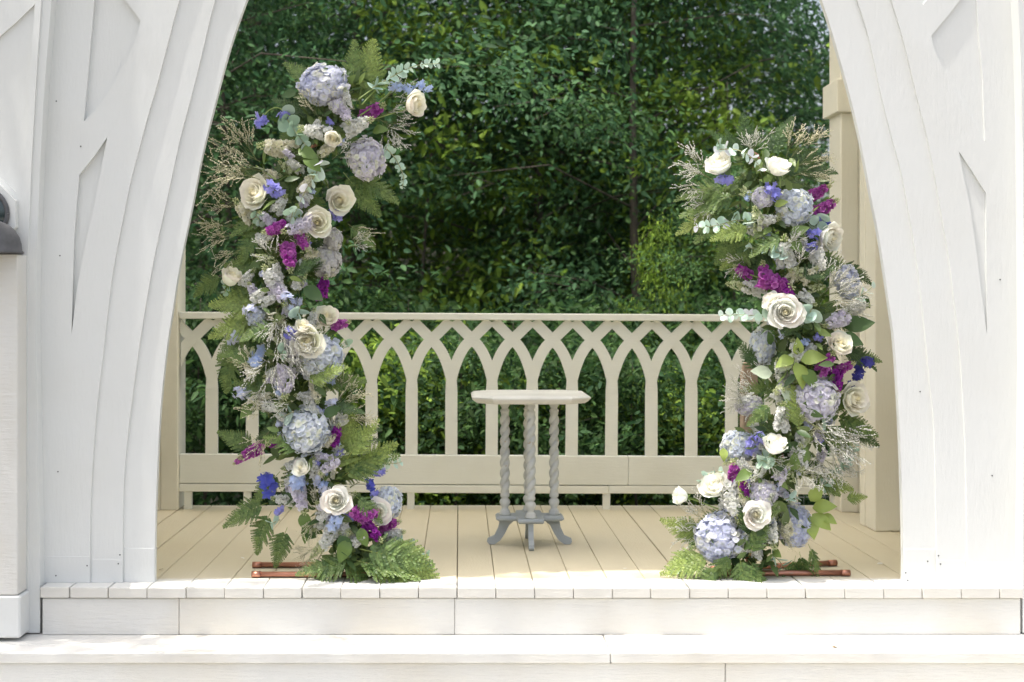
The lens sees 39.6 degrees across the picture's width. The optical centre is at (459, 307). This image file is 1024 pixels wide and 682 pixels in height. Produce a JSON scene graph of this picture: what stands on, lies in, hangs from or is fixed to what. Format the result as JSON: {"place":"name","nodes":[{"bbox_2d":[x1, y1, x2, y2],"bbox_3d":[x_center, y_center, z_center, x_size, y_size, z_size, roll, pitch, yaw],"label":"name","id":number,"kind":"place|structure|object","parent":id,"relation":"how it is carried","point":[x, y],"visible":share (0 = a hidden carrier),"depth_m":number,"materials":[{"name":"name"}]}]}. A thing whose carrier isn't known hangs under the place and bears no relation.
{"place":"outdoors","nodes":[
{"label":"outdoors","id":0,"kind":"place"},
{"bbox_2d":[185,130,828,504],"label":"ground","id":1,"kind":"structure","parent":0,"point":[216,498],"depth_m":24.21,"materials":[{"name":"green plant"}]},
{"bbox_2d":[185,241,270,504],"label":"shrub","id":2,"kind":"object","parent":1,"relation":"on","point":[188,371],"visible":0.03,"depth_m":9.39,"materials":[{"name":"green plant"}]},
{"bbox_2d":[248,0,267,258],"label":"broadleaf tree","id":3,"kind":"object","parent":1,"relation":"on","point":[255,89],"visible":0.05,"depth_m":14.38,"materials":[{"name":"green plant"}]},
{"bbox_2d":[185,271,379,504],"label":"shrub","id":4,"kind":"object","parent":1,"relation":"on","point":[198,383],"visible":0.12,"depth_m":8.60,"materials":[{"name":"green plant"}]},
{"bbox_2d":[185,0,420,303],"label":"broadleaf tree","id":5,"kind":"object","parent":1,"relation":"on","point":[221,213],"visible":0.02,"depth_m":18.33,"materials":[{"name":"green plant"}]},
{"bbox_2d":[185,247,467,504],"bbox_3d":[-0.863,0.818,9.774,2.514,2.439,2.345,0,0,43],"label":"shrub","id":6,"kind":"object","parent":1,"relation":"on","point":[368,300],"visible":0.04,"depth_m":9.63,"materials":[{"name":"green plant"}]},
{"bbox_2d":[185,273,468,505],"bbox_3d":[-1.121,0.839,8.844,2.186,2.117,2.039,0,0,-36],"label":"shrub","id":7,"kind":"object","parent":1,"relation":"on","point":[309,305],"visible":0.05,"depth_m":8.59,"materials":[{"name":"green plant"}]},
{"bbox_2d":[187,0,501,256],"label":"broadleaf tree","id":8,"kind":"object","parent":1,"relation":"on","point":[244,69],"visible":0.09,"depth_m":12.95,"materials":[{"name":"green plant"}]},
{"bbox_2d":[185,0,521,502],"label":"broadleaf tree","id":9,"kind":"object","parent":1,"relation":"on","point":[228,213],"visible":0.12,"depth_m":11.80,"materials":[{"name":"green plant"}]},
{"bbox_2d":[185,0,526,425],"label":"broadleaf tree","id":10,"kind":"object","parent":1,"relation":"on","point":[234,115],"visible":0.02,"depth_m":15.14,"materials":[{"name":"green plant"}]},
{"bbox_2d":[210,0,532,192],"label":"broadleaf tree","id":11,"kind":"object","parent":1,"relation":"on","point":[368,50],"visible":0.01,"depth_m":19.72,"materials":[{"name":"green plant"}]},
{"bbox_2d":[366,3,394,305],"bbox_3d":[-0.950,-5.303,17.599,8.584,13.476,9.132,0,0,39],"label":"broadleaf tree","id":12,"kind":"object","parent":1,"relation":"on","point":[384,266],"visible":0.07,"depth_m":17.05,"materials":[{"name":"green plant"}]},
{"bbox_2d":[262,322,522,505],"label":"shrub","id":13,"kind":"object","parent":1,"relation":"on","point":[384,380],"visible":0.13,"depth_m":8.72,"materials":[{"name":"green plant"}]},
{"bbox_2d":[185,0,610,504],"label":"broadleaf tree","id":14,"kind":"object","parent":1,"relation":"on","point":[258,39],"visible":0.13,"depth_m":9.76,"materials":[{"name":"green plant"}]},
{"bbox_2d":[195,0,640,493],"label":"sapling","id":15,"kind":"object","parent":1,"relation":"on","point":[472,301],"visible":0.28,"depth_m":12.66,"materials":[{"name":"green plant"}]},
{"bbox_2d":[265,273,586,507],"bbox_3d":[-0.356,0.922,10.356,2.651,2.468,2.842,0,0,44],"label":"shrub","id":16,"kind":"object","parent":1,"relation":"on","point":[429,309],"visible":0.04,"depth_m":10.37,"materials":[{"name":"green plant"}]},
{"bbox_2d":[203,0,717,297],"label":"broadleaf tree","id":17,"kind":"object","parent":1,"relation":"on","point":[476,3],"visible":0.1,"depth_m":14.34,"materials":[{"name":"green plant"}]},
{"bbox_2d":[227,0,700,311],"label":"broadleaf tree","id":18,"kind":"object","parent":1,"relation":"on","point":[388,257],"visible":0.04,"depth_m":18.05,"materials":[{"name":"green plant"}]},
{"bbox_2d":[342,320,590,505],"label":"shrub","id":19,"kind":"object","parent":1,"relation":"on","point":[438,500],"visible":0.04,"depth_m":9.20,"materials":[{"name":"green plant"}]},
{"bbox_2d":[355,307,601,507],"bbox_3d":[-0.022,0.936,8.641,1.968,1.884,1.836,0,0,-9],"label":"shrub","id":20,"kind":"object","parent":1,"relation":"on","point":[469,433],"visible":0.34,"depth_m":8.50,"materials":[{"name":"green plant"}]},
{"bbox_2d":[429,349,543,504],"bbox_3d":[0.056,1.052,9.758,1.128,1.623,1.253,0,0,-8],"label":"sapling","id":21,"kind":"object","parent":1,"relation":"on","point":[465,439],"visible":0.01,"depth_m":9.62,"materials":[{"name":"green plant"}]},
{"bbox_2d":[351,283,633,506],"bbox_3d":[0.289,0.948,9.724,2.447,2.254,2.624,0,0,-45],"label":"shrub","id":22,"kind":"object","parent":1,"relation":"on","point":[526,339],"visible":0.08,"depth_m":9.64,"materials":[{"name":"green plant"}]},
{"bbox_2d":[185,0,828,324],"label":"woodland","id":23,"kind":"object","parent":1,"relation":"on","point":[811,181],"visible":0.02,"depth_m":23.57,"materials":[{"name":"green plant"}]},
{"bbox_2d":[0,597,1023,681],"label":"front steps","id":24,"kind":"structure","parent":1,"relation":"on","point":[456,639],"depth_m":5.10,"materials":[{"name":"white paint"}]},
{"bbox_2d":[0,0,1023,637],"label":"gazebo","id":25,"kind":"object","parent":1,"relation":"on","point":[106,112],"visible":0.95,"depth_m":5.28,"materials":[{"name":"white paint"}]},
{"bbox_2d":[0,184,25,594],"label":"wall lamp","id":26,"kind":"object","parent":25,"relation":"attached to","point":[12,419],"visible":1,"depth_m":5.09,"materials":[{"name":"metal"}]},
{"bbox_2d":[199,492,826,505],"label":"undergrowth","id":27,"kind":"object","parent":1,"relation":"on","point":[238,499],"visible":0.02,"depth_m":11.36,"materials":[{"name":"green plant"}]},
{"bbox_2d":[203,0,828,379],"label":"broadleaf tree","id":28,"kind":"object","parent":1,"relation":"on","point":[585,213],"visible":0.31,"depth_m":13.09,"materials":[{"name":"green plant"}]},
{"bbox_2d":[318,0,727,287],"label":"broadleaf tree","id":29,"kind":"object","parent":1,"relation":"on","point":[544,135],"depth_m":20.74,"materials":[{"name":"green plant"}]},
{"bbox_2d":[40,505,1022,597],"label":"deck floor","id":30,"kind":"structure","parent":1,"relation":"on","point":[201,551],"depth_m":5.69,"materials":[{"name":"paint"}]},
{"bbox_2d":[192,38,440,583],"bbox_3d":[-0.547,0.034,5.381,0.992,2.145,0.407,0,0,0],"label":"flower arch half","id":31,"kind":"object","parent":30,"relation":"on","point":[313,434],"visible":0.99,"depth_m":5.36,"materials":[{"name":"multicoloured plant"}]},
{"bbox_2d":[179,312,834,509],"bbox_3d":[0.252,0.540,7.210,3.344,1.022,0.090,0,0,0],"label":"railing","id":32,"kind":"object","parent":30,"relation":"on","point":[212,469],"visible":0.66,"depth_m":7.20,"materials":[{"name":"beige paint"}]},
{"bbox_2d":[471,390,590,550],"bbox_3d":[0.299,0.693,6.130,0.500,0.650,0.500,0,0,0],"label":"pedestal table","id":33,"kind":"object","parent":30,"relation":"on","point":[528,515],"visible":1,"depth_m":6.11,"materials":[{"name":"white wood"}]},
{"bbox_2d":[659,112,882,582],"bbox_3d":[1.194,0.201,5.400,0.882,1.896,0.453,0,0,0],"label":"flower arch half","id":34,"kind":"object","parent":30,"relation":"on","point":[777,446],"visible":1,"depth_m":5.35,"materials":[{"name":"multicoloured plant"}]},
{"bbox_2d":[486,0,586,333],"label":"broadleaf tree","id":35,"kind":"object","parent":1,"relation":"on","point":[581,152],"visible":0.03,"depth_m":15.07,"materials":[{"name":"green plant"}]},
{"bbox_2d":[378,321,716,505],"bbox_3d":[0.557,0.993,9.056,2.039,1.901,2.186,0,0,-22],"label":"shrub","id":36,"kind":"object","parent":1,"relation":"on","point":[552,372],"visible":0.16,"depth_m":8.88,"materials":[{"name":"green plant"}]},
{"bbox_2d":[371,0,747,350],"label":"sapling","id":37,"kind":"object","parent":1,"relation":"on","point":[519,220],"visible":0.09,"depth_m":14.38,"materials":[{"name":"green plant"}]},
{"bbox_2d":[303,0,828,501],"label":"broadleaf tree","id":38,"kind":"object","parent":1,"relation":"on","point":[623,66],"visible":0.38,"depth_m":12.15,"materials":[{"name":"green plant"}]},
{"bbox_2d":[308,0,828,336],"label":"broadleaf tree","id":39,"kind":"object","parent":1,"relation":"on","point":[702,56],"visible":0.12,"depth_m":15.19,"materials":[{"name":"green plant"}]},
{"bbox_2d":[339,0,828,388],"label":"broadleaf tree","id":40,"kind":"object","parent":1,"relation":"on","point":[679,32],"visible":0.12,"depth_m":13.77,"materials":[{"name":"green plant"}]},
{"bbox_2d":[388,0,828,278],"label":"broadleaf tree","id":41,"kind":"object","parent":1,"relation":"on","point":[765,55],"visible":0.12,"depth_m":17.61,"materials":[{"name":"green plant"}]},
{"bbox_2d":[498,328,745,505],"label":"shrub","id":42,"kind":"object","parent":1,"relation":"on","point":[634,364],"visible":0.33,"depth_m":8.61,"materials":[{"name":"green plant"}]},
{"bbox_2d":[464,275,808,505],"bbox_3d":[1.052,0.956,10.123,2.733,2.383,2.549,0,0,-15],"label":"shrub","id":43,"kind":"object","parent":1,"relation":"on","point":[591,304],"visible":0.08,"depth_m":10.14,"materials":[{"name":"green plant"}]},
{"bbox_2d":[470,0,828,362],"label":"sapling","id":44,"kind":"object","parent":1,"relation":"on","point":[725,68],"visible":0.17,"depth_m":14.03,"materials":[{"name":"green plant"}]},
{"bbox_2d":[562,345,739,505],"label":"shrub","id":45,"kind":"object","parent":1,"relation":"on","point":[681,434],"visible":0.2,"depth_m":9.02,"materials":[{"name":"green plant"}]},
{"bbox_2d":[595,205,716,503],"bbox_3d":[1.395,0.638,10.373,0.922,2.741,0.831,0,0,-19],"label":"sapling","id":46,"kind":"object","parent":1,"relation":"on","point":[645,252],"visible":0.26,"depth_m":10.31,"materials":[{"name":"green plant"}]},
{"bbox_2d":[646,5,665,278],"bbox_3d":[2.619,-5.633,19.564,8.584,13.511,9.132,0,0,33],"label":"broadleaf tree","id":47,"kind":"object","parent":1,"relation":"on","point":[656,112],"visible":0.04,"depth_m":19.12,"materials":[{"name":"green plant"}]},
{"bbox_2d":[560,0,828,298],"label":"broadleaf tree","id":48,"kind":"object","parent":1,"relation":"on","point":[754,99],"visible":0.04,"depth_m":20.85,"materials":[{"name":"green plant"}]},
{"bbox_2d":[567,120,828,502],"bbox_3d":[2.268,0.310,10.806,2.695,3.330,2.949,0,0,38],"label":"broadleaf tree","id":49,"kind":"object","parent":1,"relation":"on","point":[684,259],"visible":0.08,"depth_m":10.51,"materials":[{"name":"green plant"}]},
{"bbox_2d":[585,265,824,504],"bbox_3d":[1.888,0.913,10.410,2.842,2.488,2.651,0,0,-1],"label":"shrub","id":50,"kind":"object","parent":1,"relation":"on","point":[702,301],"visible":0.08,"depth_m":10.44,"materials":[{"name":"green plant"}]},
{"bbox_2d":[584,56,828,411],"bbox_3d":[2.315,-0.033,12.729,3.248,4.298,3.606,0,0,-29],"label":"sapling","id":51,"kind":"object","parent":1,"relation":"on","point":[725,113],"visible":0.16,"depth_m":12.44,"materials":[{"name":"green plant"}]},
{"bbox_2d":[604,289,828,505],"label":"shrub","id":52,"kind":"object","parent":1,"relation":"on","point":[730,347],"visible":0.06,"depth_m":9.17,"materials":[{"name":"green plant"}]},
{"bbox_2d":[670,370,828,503],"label":"shrub","id":53,"kind":"object","parent":1,"relation":"on","point":[721,409],"visible":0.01,"depth_m":8.90,"materials":[{"name":"green plant"}]},
{"bbox_2d":[740,362,782,496],"bbox_3d":[2.438,0.970,8.345,1.605,1.300,0.100,0,0,0],"label":"wire fence","id":54,"kind":"object","parent":1,"relation":"on","point":[753,376],"visible":0.02,"depth_m":8.30,"materials":[{"name":"grey metal"}]},
{"bbox_2d":[763,54,828,296],"bbox_3d":[5.193,-1.490,13.387,6.149,7.445,6.088,0,0,24],"label":"broadleaf tree","id":55,"kind":"object","parent":1,"relation":"on","point":[808,89],"visible":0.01,"depth_m":12.93,"materials":[{"name":"green plant"}]},
{"bbox_2d":[799,184,828,288],"bbox_3d":[4.796,-0.262,17.102,3.244,3.706,2.964,0,0,23],"label":"broadleaf tree","id":56,"kind":"object","parent":1,"relation":"on","point":[812,214],"depth_m":17.23,"materials":[{"name":"green plant"}]},
{"bbox_2d":[236,0,828,203],"label":"sky","id":57,"kind":"structure","parent":0,"point":[815,24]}
]}

